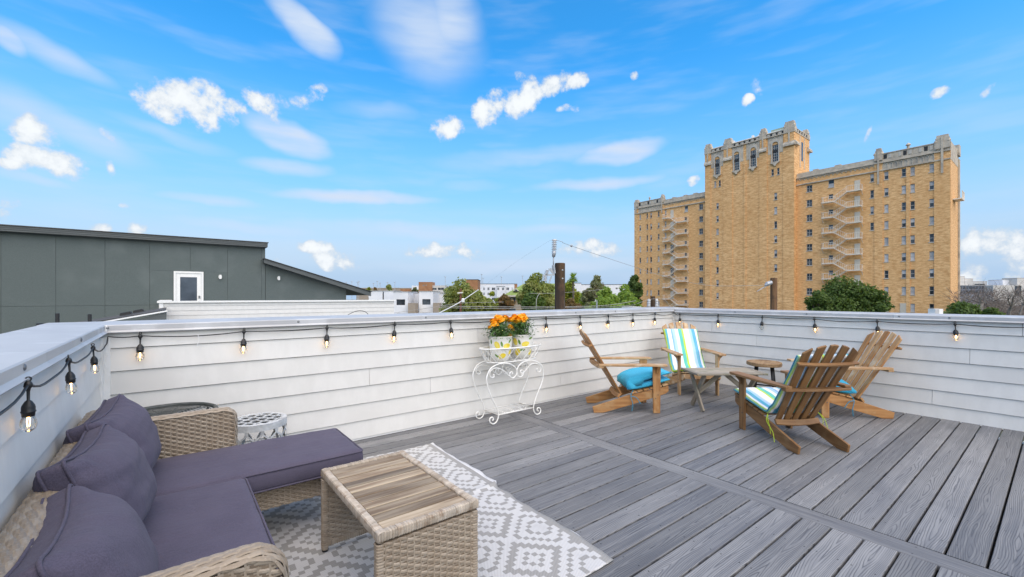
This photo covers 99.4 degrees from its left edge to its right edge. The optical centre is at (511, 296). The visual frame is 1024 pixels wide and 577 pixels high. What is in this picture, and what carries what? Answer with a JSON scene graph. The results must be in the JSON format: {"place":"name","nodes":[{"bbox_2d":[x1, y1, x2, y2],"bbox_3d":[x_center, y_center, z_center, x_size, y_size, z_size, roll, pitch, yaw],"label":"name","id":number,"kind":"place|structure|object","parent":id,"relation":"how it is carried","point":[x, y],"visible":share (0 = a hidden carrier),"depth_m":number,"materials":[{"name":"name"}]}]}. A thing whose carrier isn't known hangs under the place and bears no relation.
{"place":"outdoors","nodes":[
{"label":"outdoors","id":0,"kind":"place"},
{"bbox_2d":[0,224,371,333],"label":"grey house","id":1,"kind":"structure","parent":0,"point":[68,275],"depth_m":15.70,"materials":[{"name":"metal"}]},
{"bbox_2d":[174,271,202,300],"bbox_3d":[-12.534,0.169,16.839,0.927,2.262,0.070,0,0,-38],"label":"door","id":2,"kind":"structure","parent":1,"relation":"in","point":[188,286],"depth_m":16.84,"materials":[{"name":"white paint"}]},
{"bbox_2d":[157,300,395,319],"bbox_3d":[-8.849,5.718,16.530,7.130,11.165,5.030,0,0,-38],"label":"terrace parapet","id":3,"kind":"structure","parent":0,"point":[224,309],"depth_m":14.15,"materials":[{"name":"white"}]},
{"bbox_2d":[356,288,411,299],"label":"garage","id":4,"kind":"structure","parent":0,"point":[363,297],"depth_m":330.00,"materials":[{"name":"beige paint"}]},
{"bbox_2d":[432,285,448,292],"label":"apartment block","id":5,"kind":"structure","parent":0,"point":[441,288],"depth_m":220.00,"materials":[{"name":"concrete"}]},
{"bbox_2d":[466,279,480,290],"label":"brick block","id":6,"kind":"structure","parent":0,"point":[475,284],"depth_m":150.00,"materials":[{"name":"brown brick"}]},
{"bbox_2d":[480,284,513,302],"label":"apartment block","id":7,"kind":"structure","parent":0,"point":[486,289],"depth_m":254.00,"materials":[{"name":"white paint"}]},
{"bbox_2d":[0,0,1023,299],"label":"sky","id":8,"kind":"structure","parent":0,"point":[400,143],"materials":[{"name":"blue"}]},
{"bbox_2d":[448,301,632,306],"bbox_3d":[2.371,0.565,31.832,15.262,0.461,0.381,0,0,-15],"label":"overhead wire","id":9,"kind":"object","parent":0,"point":[565,306],"visible":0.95,"depth_m":32.10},
{"bbox_2d":[475,305,629,308],"bbox_3d":[2.371,0.776,31.832,15.261,0.236,0.374,0,0,-15],"label":"overhead wire","id":10,"kind":"object","parent":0,"point":[533,308],"visible":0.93,"depth_m":31.27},
{"bbox_2d":[567,280,580,290],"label":"white block","id":11,"kind":"structure","parent":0,"point":[577,286],"depth_m":232.00,"materials":[{"name":"paint"}]},
{"bbox_2d":[581,284,623,301],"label":"white block","id":12,"kind":"structure","parent":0,"point":[614,288],"depth_m":235.00,"materials":[{"name":"paint"}]},
{"bbox_2d":[353,377,1023,576],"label":"deck","id":13,"kind":"structure","parent":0,"point":[679,486],"depth_m":3.00,"materials":[{"name":"grey wood"}]},
{"bbox_2d":[0,325,107,532],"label":"parapet wall","id":14,"kind":"structure","parent":13,"relation":"on","point":[38,354],"depth_m":1.58,"materials":[{"name":"white wood"}]},
{"bbox_2d":[0,407,320,576],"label":"wicker sofa","id":15,"kind":"object","parent":13,"relation":"on","point":[184,433],"visible":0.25,"depth_m":1.25,"materials":[{"name":"beige wicker"}]},
{"bbox_2d":[143,478,280,570],"bbox_3d":[-1.183,0.932,1.533,0.556,0.118,1.116,0,0,-38],"label":"seat cushion","id":16,"kind":"object","parent":15,"relation":"on","point":[188,525],"visible":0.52,"depth_m":1.69,"materials":[{"name":"purple fabric"}]},
{"bbox_2d":[4,484,158,576],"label":"back cushion","id":17,"kind":"object","parent":16,"relation":"on","point":[85,532],"visible":0.87,"depth_m":1.06,"materials":[{"name":"purple fabric"}]},
{"bbox_2d":[32,423,156,521],"bbox_3d":[-1.500,0.703,1.589,0.264,0.379,0.584,-26,12,-31],"label":"back cushion","id":18,"kind":"object","parent":16,"relation":"on","point":[106,458],"visible":0.6,"depth_m":1.49,"materials":[{"name":"purple fabric"}]},
{"bbox_2d":[152,428,362,496],"bbox_3d":[-1.466,0.931,2.365,1.140,0.120,0.551,0,0,-38],"label":"seat cushion","id":19,"kind":"object","parent":15,"relation":"on","point":[270,464],"visible":0.71,"depth_m":2.31,"materials":[{"name":"purple fabric"}]},
{"bbox_2d":[62,394,161,468],"bbox_3d":[-1.840,0.699,2.021,0.272,0.389,0.533,-25,15,-27],"label":"back cushion","id":20,"kind":"object","parent":19,"relation":"on","point":[128,417],"visible":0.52,"depth_m":2.00,"materials":[{"name":"purple fabric"}]},
{"bbox_2d":[144,402,218,416],"bbox_3d":[-2.248,1.024,2.812,0.578,0.546,0.578,0,0,-38],"label":"wire table","id":21,"kind":"object","parent":13,"relation":"on","point":[188,405],"visible":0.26,"depth_m":3.00,"materials":[{"name":"metal"}]},
{"bbox_2d":[238,412,286,444],"bbox_3d":[-1.763,1.075,3.015,0.356,0.450,0.356,0,0,-38],"label":"drum stool","id":22,"kind":"object","parent":13,"relation":"on","point":[261,423],"visible":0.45,"depth_m":2.96,"materials":[{"name":"white metal"}]},
{"bbox_2d":[37,307,681,443],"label":"parapet wall","id":23,"kind":"structure","parent":13,"relation":"on","point":[354,384],"depth_m":3.95,"materials":[{"name":"white wood"}]},
{"bbox_2d":[0,312,1023,431],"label":"string light","id":24,"kind":"object","parent":23,"relation":"attached to","point":[28,409],"visible":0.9,"depth_m":2.96,"materials":[{"name":"black rubber"}]},
{"bbox_2d":[261,442,612,576],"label":"patterned rug","id":25,"kind":"object","parent":13,"relation":"on","point":[517,538],"visible":0.39,"depth_m":2.29,"materials":[{"name":"grey fabric"}]},
{"bbox_2d":[321,450,478,576],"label":"coffee table","id":26,"kind":"object","parent":25,"relation":"on","point":[412,516],"visible":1,"depth_m":1.86,"materials":[{"name":"wicker"}]},
{"bbox_2d":[472,343,543,424],"bbox_3d":[-0.010,0.919,4.704,0.839,0.768,0.315,0,0,-38],"label":"plant stand","id":27,"kind":"object","parent":13,"relation":"on","point":[521,406],"visible":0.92,"depth_m":4.62,"materials":[{"name":"white paint"}]},
{"bbox_2d":[489,335,512,360],"bbox_3d":[-0.121,0.549,4.604,0.260,0.262,0.260,0,0,-38],"label":"flower pot","id":28,"kind":"object","parent":27,"relation":"in","point":[502,342],"visible":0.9,"depth_m":4.51,"materials":[{"name":"beige ceramic"}]},
{"bbox_2d":[482,315,519,338],"bbox_3d":[-0.129,0.349,4.612,0.504,0.310,0.413,0,0,-38],"label":"marigold plant","id":29,"kind":"object","parent":28,"relation":"in","point":[497,322],"visible":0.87,"depth_m":4.55,"materials":[{"name":"orange plant"}]},
{"bbox_2d":[512,333,533,358],"bbox_3d":[0.110,0.549,4.811,0.260,0.262,0.260,0,0,-38],"label":"flower pot","id":30,"kind":"object","parent":27,"relation":"in","point":[523,341],"visible":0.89,"depth_m":4.71,"materials":[{"name":"beige ceramic"}]},
{"bbox_2d":[507,313,537,336],"bbox_3d":[0.091,0.354,4.790,0.394,0.336,0.438,0,0,19],"label":"marigold plant","id":31,"kind":"object","parent":30,"relation":"in","point":[519,323],"visible":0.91,"depth_m":4.73,"materials":[{"name":"orange plant"}]},
{"bbox_2d":[579,329,668,412],"bbox_3d":[1.270,0.841,5.070,0.952,0.913,0.668,0,0,0],"label":"adirondack chair","id":32,"kind":"object","parent":13,"relation":"on","point":[658,388],"visible":0.86,"depth_m":4.84,"materials":[{"name":"brown wood"}]},
{"bbox_2d":[617,367,671,408],"bbox_3d":[1.535,1.059,5.070,0.520,0.430,0.533,0,0,0],"label":"turquoise cushion","id":33,"kind":"object","parent":32,"relation":"on","point":[635,378],"visible":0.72,"depth_m":4.87,"materials":[{"name":"fabric"}]},
{"bbox_2d":[661,322,725,395],"bbox_3d":[2.468,0.841,6.054,0.668,0.913,0.952,0,0,3],"label":"adirondack chair","id":34,"kind":"object","parent":13,"relation":"on","point":[679,376],"visible":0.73,"depth_m":5.73,"materials":[{"name":"brown wood"}]},
{"bbox_2d":[663,329,705,381],"bbox_3d":[2.465,0.872,5.997,0.565,0.785,0.864,0,0,3],"label":"striped cushion","id":35,"kind":"object","parent":34,"relation":"on","point":[685,343],"visible":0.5,"depth_m":6.24,"materials":[{"name":"fabric"}]},
{"bbox_2d":[681,367,767,411],"bbox_3d":[2.450,1.088,5.047,0.805,0.453,0.440,0,0,-2],"label":"slatted table","id":36,"kind":"object","parent":13,"relation":"on","point":[715,373],"visible":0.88,"depth_m":5.03,"materials":[{"name":"grey wood"}]},
{"bbox_2d":[746,359,781,386],"bbox_3d":[3.222,1.068,5.553,0.400,0.464,0.421,0,0,35],"label":"side table","id":37,"kind":"object","parent":13,"relation":"on","point":[758,363],"visible":0.71,"depth_m":5.46,"materials":[{"name":"brown wood"}]},
{"bbox_2d":[729,344,859,453],"bbox_3d":[2.534,0.841,3.940,0.668,0.913,0.952,0,0,-6],"label":"adirondack chair","id":38,"kind":"object","parent":13,"relation":"on","point":[757,414],"visible":0.91,"depth_m":3.73,"materials":[{"name":"brown wood"}]},
{"bbox_2d":[733,354,847,441],"bbox_3d":[2.529,0.872,3.996,0.565,0.785,0.865,0,0,-6],"label":"striped cushion","id":39,"kind":"object","parent":38,"relation":"on","point":[767,399],"visible":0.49,"depth_m":3.87,"materials":[{"name":"fabric"}]},
{"bbox_2d":[787,331,901,418],"bbox_3d":[3.704,0.841,4.859,0.952,0.913,0.668,0,0,5],"label":"adirondack chair","id":40,"kind":"object","parent":13,"relation":"on","point":[842,399],"visible":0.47,"depth_m":4.68,"materials":[{"name":"brown wood"}]},
{"bbox_2d":[834,379,856,415],"bbox_3d":[3.441,1.060,4.882,0.517,0.429,0.533,0,0,5],"label":"turquoise cushion","id":41,"kind":"object","parent":40,"relation":"on","point":[853,391],"visible":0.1,"depth_m":4.64,"materials":[{"name":"fabric"}]},
{"bbox_2d":[672,308,1023,431],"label":"parapet wall","id":42,"kind":"structure","parent":13,"relation":"on","point":[973,374],"depth_m":4.79,"materials":[{"name":"white wood"}]},
{"bbox_2d":[634,120,964,312],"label":"brick hotel","id":43,"kind":"structure","parent":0,"point":[754,211],"depth_m":94.94,"materials":[{"name":"beige brick"}]},
{"bbox_2d":[662,210,688,306],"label":"fire escape","id":44,"kind":"object","parent":43,"relation":"attached to","point":[673,259],"visible":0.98,"depth_m":117.56,"materials":[{"name":"beige paint"}]},
{"bbox_2d":[713,159,720,178],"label":"arched window","id":45,"kind":"structure","parent":43,"relation":"in","point":[717,162],"depth_m":107.94,"materials":[{"name":"grey glass"}]},
{"bbox_2d":[732,154,740,173],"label":"arched window","id":46,"kind":"structure","parent":43,"relation":"in","point":[736,157],"depth_m":104.21,"materials":[{"name":"grey glass"}]},
{"bbox_2d":[748,150,757,170],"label":"arched window","id":47,"kind":"structure","parent":43,"relation":"in","point":[753,153],"depth_m":101.28,"materials":[{"name":"grey glass"}]},
{"bbox_2d":[770,144,779,165],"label":"arched window","id":48,"kind":"structure","parent":43,"relation":"in","point":[775,147],"depth_m":97.47,"materials":[{"name":"grey glass"}]},
{"bbox_2d":[821,180,862,284],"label":"fire escape","id":49,"kind":"object","parent":43,"relation":"attached to","point":[857,188],"visible":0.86,"depth_m":87.02,"materials":[{"name":"beige paint"}]},
{"bbox_2d":[854,180,859,189],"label":"door","id":50,"kind":"structure","parent":49,"relation":"in","point":[857,182],"depth_m":86.78,"materials":[{"name":"white metal"}]},
{"bbox_2d":[854,196,859,205],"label":"door","id":51,"kind":"structure","parent":49,"relation":"in","point":[857,203],"depth_m":86.78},
{"bbox_2d":[854,212,859,221],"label":"door","id":52,"kind":"structure","parent":49,"relation":"in","point":[857,219],"depth_m":86.78,"materials":[{"name":"white metal"}]},
{"bbox_2d":[854,228,859,237],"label":"door","id":53,"kind":"structure","parent":49,"relation":"in","point":[857,235],"depth_m":86.78,"materials":[{"name":"white metal"}]},
{"bbox_2d":[854,243,859,253],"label":"door","id":54,"kind":"structure","parent":49,"relation":"in","point":[857,251],"depth_m":86.78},
{"bbox_2d":[854,259,859,269],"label":"door","id":55,"kind":"structure","parent":49,"relation":"in","point":[857,261],"depth_m":86.78,"materials":[{"name":"white metal"}]},
{"bbox_2d":[900,303,905,312],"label":"service door","id":56,"kind":"structure","parent":43,"relation":"in","point":[902,305],"depth_m":81.39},
{"bbox_2d":[928,309,942,313],"bbox_3d":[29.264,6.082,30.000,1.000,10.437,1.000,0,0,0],"label":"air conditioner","id":57,"kind":"object","parent":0,"point":[935,311],"visible":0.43,"depth_m":29.75,"materials":[{"name":"white paint"}]},
{"bbox_2d":[960,285,983,303],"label":"office block","id":58,"kind":"structure","parent":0,"point":[969,287],"depth_m":260.08,"materials":[{"name":"concrete"}]},
{"bbox_2d":[960,281,987,284],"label":"office block","id":59,"kind":"structure","parent":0,"point":[971,282],"depth_m":275.00,"materials":[{"name":"concrete"}]},
{"bbox_2d":[984,301,1023,315],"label":"brushy slope","id":60,"kind":"structure","parent":0,"point":[1003,308],"depth_m":99.94,"materials":[{"name":"plant"}]},
{"bbox_2d":[940,282,1023,314],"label":"bare brush","id":61,"kind":"object","parent":60,"relation":"on","point":[1018,307],"visible":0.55,"depth_m":74.42,"materials":[{"name":"plant"}]},
{"bbox_2d":[1002,278,1023,284],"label":"concrete block","id":62,"kind":"structure","parent":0,"point":[1015,281],"depth_m":258.79,"materials":[{"name":"white concrete"}]},
{"label":"ground","id":63,"kind":"structure","parent":0,"visible":0},
{"bbox_2d":[80,307,167,321],"bbox_3d":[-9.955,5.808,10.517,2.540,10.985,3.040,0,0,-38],"label":"shed roof","id":64,"kind":"structure","parent":63,"relation":"on","point":[138,313],"depth_m":10.07,"materials":[{"name":"white metal"}]},
{"bbox_2d":[369,291,392,299],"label":"white townhouse","id":65,"kind":"structure","parent":63,"relation":"on","point":[381,295],"depth_m":108.00,"materials":[{"name":"paint"}]},
{"bbox_2d":[392,291,416,313],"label":"white townhouse","id":66,"kind":"structure","parent":63,"relation":"on","point":[403,299],"depth_m":100.00,"materials":[{"name":"paint"}]},
{"bbox_2d":[397,299,404,304],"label":"window","id":67,"kind":"structure","parent":66,"relation":"in","point":[399,301],"depth_m":100.15,"materials":[{"name":"black glass"}]},
{"bbox_2d":[408,303,417,312],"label":"tan bay","id":68,"kind":"object","parent":63,"relation":"on","point":[413,307],"visible":0.11,"depth_m":99.00,"materials":[{"name":"paint"}]},
{"bbox_2d":[414,293,418,312],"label":"recessed link","id":69,"kind":"object","parent":63,"relation":"on","point":[416,297],"visible":0.14,"depth_m":106.00,"materials":[{"name":"white paint"}]},
{"bbox_2d":[419,282,434,290],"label":"brick stair tower","id":70,"kind":"structure","parent":63,"relation":"on","point":[425,286],"depth_m":219.00,"materials":[{"name":"orange brick"}]},
{"bbox_2d":[419,291,440,312],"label":"white townhouse","id":71,"kind":"structure","parent":63,"relation":"on","point":[427,299],"depth_m":102.00,"materials":[{"name":"paint"}]},
{"bbox_2d":[422,299,429,304],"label":"window","id":72,"kind":"structure","parent":71,"relation":"in","point":[424,301],"depth_m":102.15,"materials":[{"name":"grey glass"}]},
{"bbox_2d":[433,303,441,312],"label":"tan bay","id":73,"kind":"object","parent":63,"relation":"on","point":[436,308],"visible":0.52,"depth_m":100.00,"materials":[{"name":"paint"}]},
{"bbox_2d":[439,277,483,312],"bbox_3d":[-7.000,4.296,59.977,6.361,14.070,5.913,0,0,13],"label":"leafy tree","id":74,"kind":"object","parent":63,"relation":"on","point":[451,295],"visible":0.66,"depth_m":58.48,"materials":[{"name":"green plant"}]},
{"bbox_2d":[458,288,464,311],"bbox_3d":[-5.258,5.247,44.931,0.729,12.107,0.385,0,0,2],"label":"utility pole","id":75,"kind":"object","parent":63,"relation":"on","point":[461,299],"visible":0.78,"depth_m":44.89,"materials":[{"name":"white paint"}]},
{"bbox_2d":[474,289,491,310],"bbox_3d":[-4.985,5.129,64.140,3.884,12.360,4.614,0,0,-38],"label":"leafy tree","id":76,"kind":"object","parent":63,"relation":"on","point":[484,298],"visible":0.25,"depth_m":63.72,"materials":[{"name":"green plant"}]},
{"bbox_2d":[488,291,498,304],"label":"young tree","id":77,"kind":"object","parent":63,"relation":"on","point":[492,293],"visible":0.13,"depth_m":74.74,"materials":[{"name":"green plant"}]},
{"bbox_2d":[488,299,499,310],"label":"leafy tree","id":78,"kind":"object","parent":63,"relation":"on","point":[491,301],"visible":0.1,"depth_m":71.39,"materials":[{"name":"green plant"}]},
{"bbox_2d":[497,286,504,297],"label":"apartment block","id":79,"kind":"structure","parent":63,"relation":"on","point":[500,290],"depth_m":250.00,"materials":[{"name":"white paint"}]},
{"bbox_2d":[495,293,515,310],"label":"young tree","id":80,"kind":"object","parent":63,"relation":"on","point":[504,301],"visible":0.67,"depth_m":69.63,"materials":[{"name":"brown plant"}]},
{"bbox_2d":[521,290,545,309],"bbox_3d":[2.511,5.270,52.116,3.111,12.105,4.009,0,0,6],"label":"leafy tree","id":81,"kind":"object","parent":63,"relation":"on","point":[528,300],"visible":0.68,"depth_m":51.27,"materials":[{"name":"green plant"}]},
{"bbox_2d":[515,272,554,309],"bbox_3d":[3.328,4.106,54.975,5.241,14.446,4.889,0,0,-38],"label":"leafy tree","id":82,"kind":"object","parent":63,"relation":"on","point":[534,284],"visible":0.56,"depth_m":54.05,"materials":[{"name":"green plant"}]},
{"bbox_2d":[505,284,580,310],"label":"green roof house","id":83,"kind":"structure","parent":63,"relation":"on","point":[513,293],"depth_m":85.00,"materials":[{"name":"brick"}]},
{"bbox_2d":[543,239,564,309],"bbox_3d":[1.244,4.827,12.598,0.703,12.946,0.341,0,0,-31],"label":"utility pole","id":84,"kind":"object","parent":63,"relation":"on","point":[558,269],"visible":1,"depth_m":12.56,"materials":[{"name":"brown wood"}]},
{"bbox_2d":[557,240,756,285],"bbox_3d":[6.434,-1.045,16.983,13.685,1.188,0.830,0,0,-37],"label":"overhead wire","id":85,"kind":"object","parent":84,"relation":"attached to","point":[642,269],"visible":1,"depth_m":15.45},
{"bbox_2d":[565,281,580,302],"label":"leafy tree","id":86,"kind":"object","parent":63,"relation":"on","point":[568,289],"visible":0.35,"depth_m":61.49,"materials":[{"name":"green plant"}]},
{"bbox_2d":[568,273,577,297],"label":"palm tree","id":87,"kind":"object","parent":63,"relation":"on","point":[572,279],"visible":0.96,"depth_m":59.91,"materials":[{"name":"green plant"}]},
{"bbox_2d":[565,298,581,308],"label":"leafy tree","id":88,"kind":"object","parent":63,"relation":"on","point":[570,302],"visible":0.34,"depth_m":47.58,"materials":[{"name":"brown plant"}]},
{"bbox_2d":[581,287,597,308],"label":"leafy tree","id":89,"kind":"object","parent":63,"relation":"on","point":[587,297],"visible":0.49,"depth_m":74.44,"materials":[{"name":"green plant"}]},
{"bbox_2d":[590,275,604,299],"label":"leafy tree","id":90,"kind":"object","parent":63,"relation":"on","point":[596,285],"visible":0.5,"depth_m":88.93,"materials":[{"name":"green plant"}]},
{"bbox_2d":[585,295,623,308],"bbox_3d":[11.913,5.588,54.944,5.392,11.452,5.164,0,0,-38],"label":"leafy tree","id":91,"kind":"object","parent":63,"relation":"on","point":[601,300],"visible":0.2,"depth_m":54.43,"materials":[{"name":"green plant"}]},
{"bbox_2d":[589,286,619,308],"bbox_3d":[13.455,4.868,62.132,4.404,12.910,3.690,0,0,36],"label":"leafy tree","id":92,"kind":"object","parent":63,"relation":"on","point":[607,291],"visible":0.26,"depth_m":61.62,"materials":[{"name":"green plant"}]},
{"bbox_2d":[615,284,634,302],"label":"leafy tree","id":93,"kind":"object","parent":63,"relation":"on","point":[621,294],"visible":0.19,"depth_m":65.31,"materials":[{"name":"green plant"}]},
{"bbox_2d":[621,293,642,306],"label":"leafy tree","id":94,"kind":"object","parent":63,"relation":"on","point":[630,297],"visible":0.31,"depth_m":57.20,"materials":[{"name":"green plant"}]},
{"bbox_2d":[626,274,643,303],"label":"leafy tree","id":95,"kind":"object","parent":63,"relation":"on","point":[635,286],"visible":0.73,"depth_m":111.18,"materials":[{"name":"green plant"}]},
{"bbox_2d":[647,296,657,306],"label":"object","id":96,"kind":"object","parent":63,"relation":"on","point":[652,302],"visible":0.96,"depth_m":33.91,"materials":[{"name":"wood"}]},
{"bbox_2d":[758,278,776,309],"bbox_3d":[12.299,5.204,20.846,1.111,12.192,0.356,0,0,-21],"label":"utility pole","id":97,"kind":"object","parent":63,"relation":"on","point":[772,282],"visible":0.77,"depth_m":20.86,"materials":[{"name":"wood"}]},
{"bbox_2d":[804,289,833,310],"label":"broad tree","id":98,"kind":"object","parent":63,"relation":"on","point":[815,299],"visible":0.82,"depth_m":67.40,"materials":[{"name":"green plant"}]},
{"bbox_2d":[807,274,887,311],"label":"broad tree","id":99,"kind":"object","parent":63,"relation":"on","point":[842,292],"visible":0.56,"depth_m":68.01,"materials":[{"name":"green plant"}]},
{"bbox_2d":[854,284,894,311],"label":"broad tree","id":100,"kind":"object","parent":63,"relation":"on","point":[876,295],"visible":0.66,"depth_m":66.80,"materials":[{"name":"green plant"}]},
{"bbox_2d":[943,300,981,314],"bbox_3d":[37.447,5.827,35.996,3.198,10.964,2.736,0,0,-38],"label":"evergreen bush","id":101,"kind":"object","parent":63,"relation":"on","point":[959,307],"visible":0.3,"depth_m":35.56,"materials":[{"name":"green plant"}]},
{"bbox_2d":[961,292,987,309],"bbox_3d":[62.432,5.317,58.496,1.404,11.967,2.668,0,0,-38],"label":"bare tree","id":102,"kind":"object","parent":63,"relation":"on","point":[981,303],"visible":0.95,"depth_m":58.09,"materials":[{"name":"grey plant"}]},
{"bbox_2d":[978,307,1005,314],"bbox_3d":[40.920,6.092,36.932,2.091,10.426,2.148,0,0,11],"label":"evergreen bush","id":103,"kind":"object","parent":63,"relation":"on","point":[990,311],"visible":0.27,"depth_m":36.78,"materials":[{"name":"green plant"}]},
{"bbox_2d":[988,280,1008,284],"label":"concrete block","id":104,"kind":"structure","parent":63,"relation":"on","point":[998,282],"depth_m":264.26,"materials":[{"name":"white paint"}]},
{"bbox_2d":[984,285,1023,304],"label":"concrete block","id":105,"kind":"structure","parent":63,"relation":"on","point":[1008,289],"depth_m":255.00,"materials":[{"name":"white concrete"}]},
{"bbox_2d":[1006,286,1021,314],"bbox_3d":[67.857,4.952,58.691,3.238,12.695,1.652,0,0,-38],"label":"bare tree","id":106,"kind":"object","parent":63,"relation":"on","point":[1012,304],"visible":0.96,"depth_m":59.22,"materials":[{"name":"grey plant"}]},
{"bbox_2d":[1014,295,1023,315],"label":"bare tree","id":107,"kind":"object","parent":63,"relation":"on","point":[1020,312],"visible":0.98,"depth_m":54.95,"materials":[{"name":"grey plant"}]},
{"bbox_3d":[-4.572,6.180,7.599,10.200,10.240,8.000,0,0,-38],"label":"flat roof","id":108,"kind":"object","parent":63,"relation":"on","visible":0},
{"bbox_2d":[55,313,59,322],"bbox_3d":[-4.384,0.612,4.186,0.032,0.896,0.032,0,0,-38],"label":"vent pipe","id":109,"kind":"object","parent":108,"relation":"on","point":[57,317],"visible":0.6,"depth_m":4.18,"materials":[{"name":"grey metal"}]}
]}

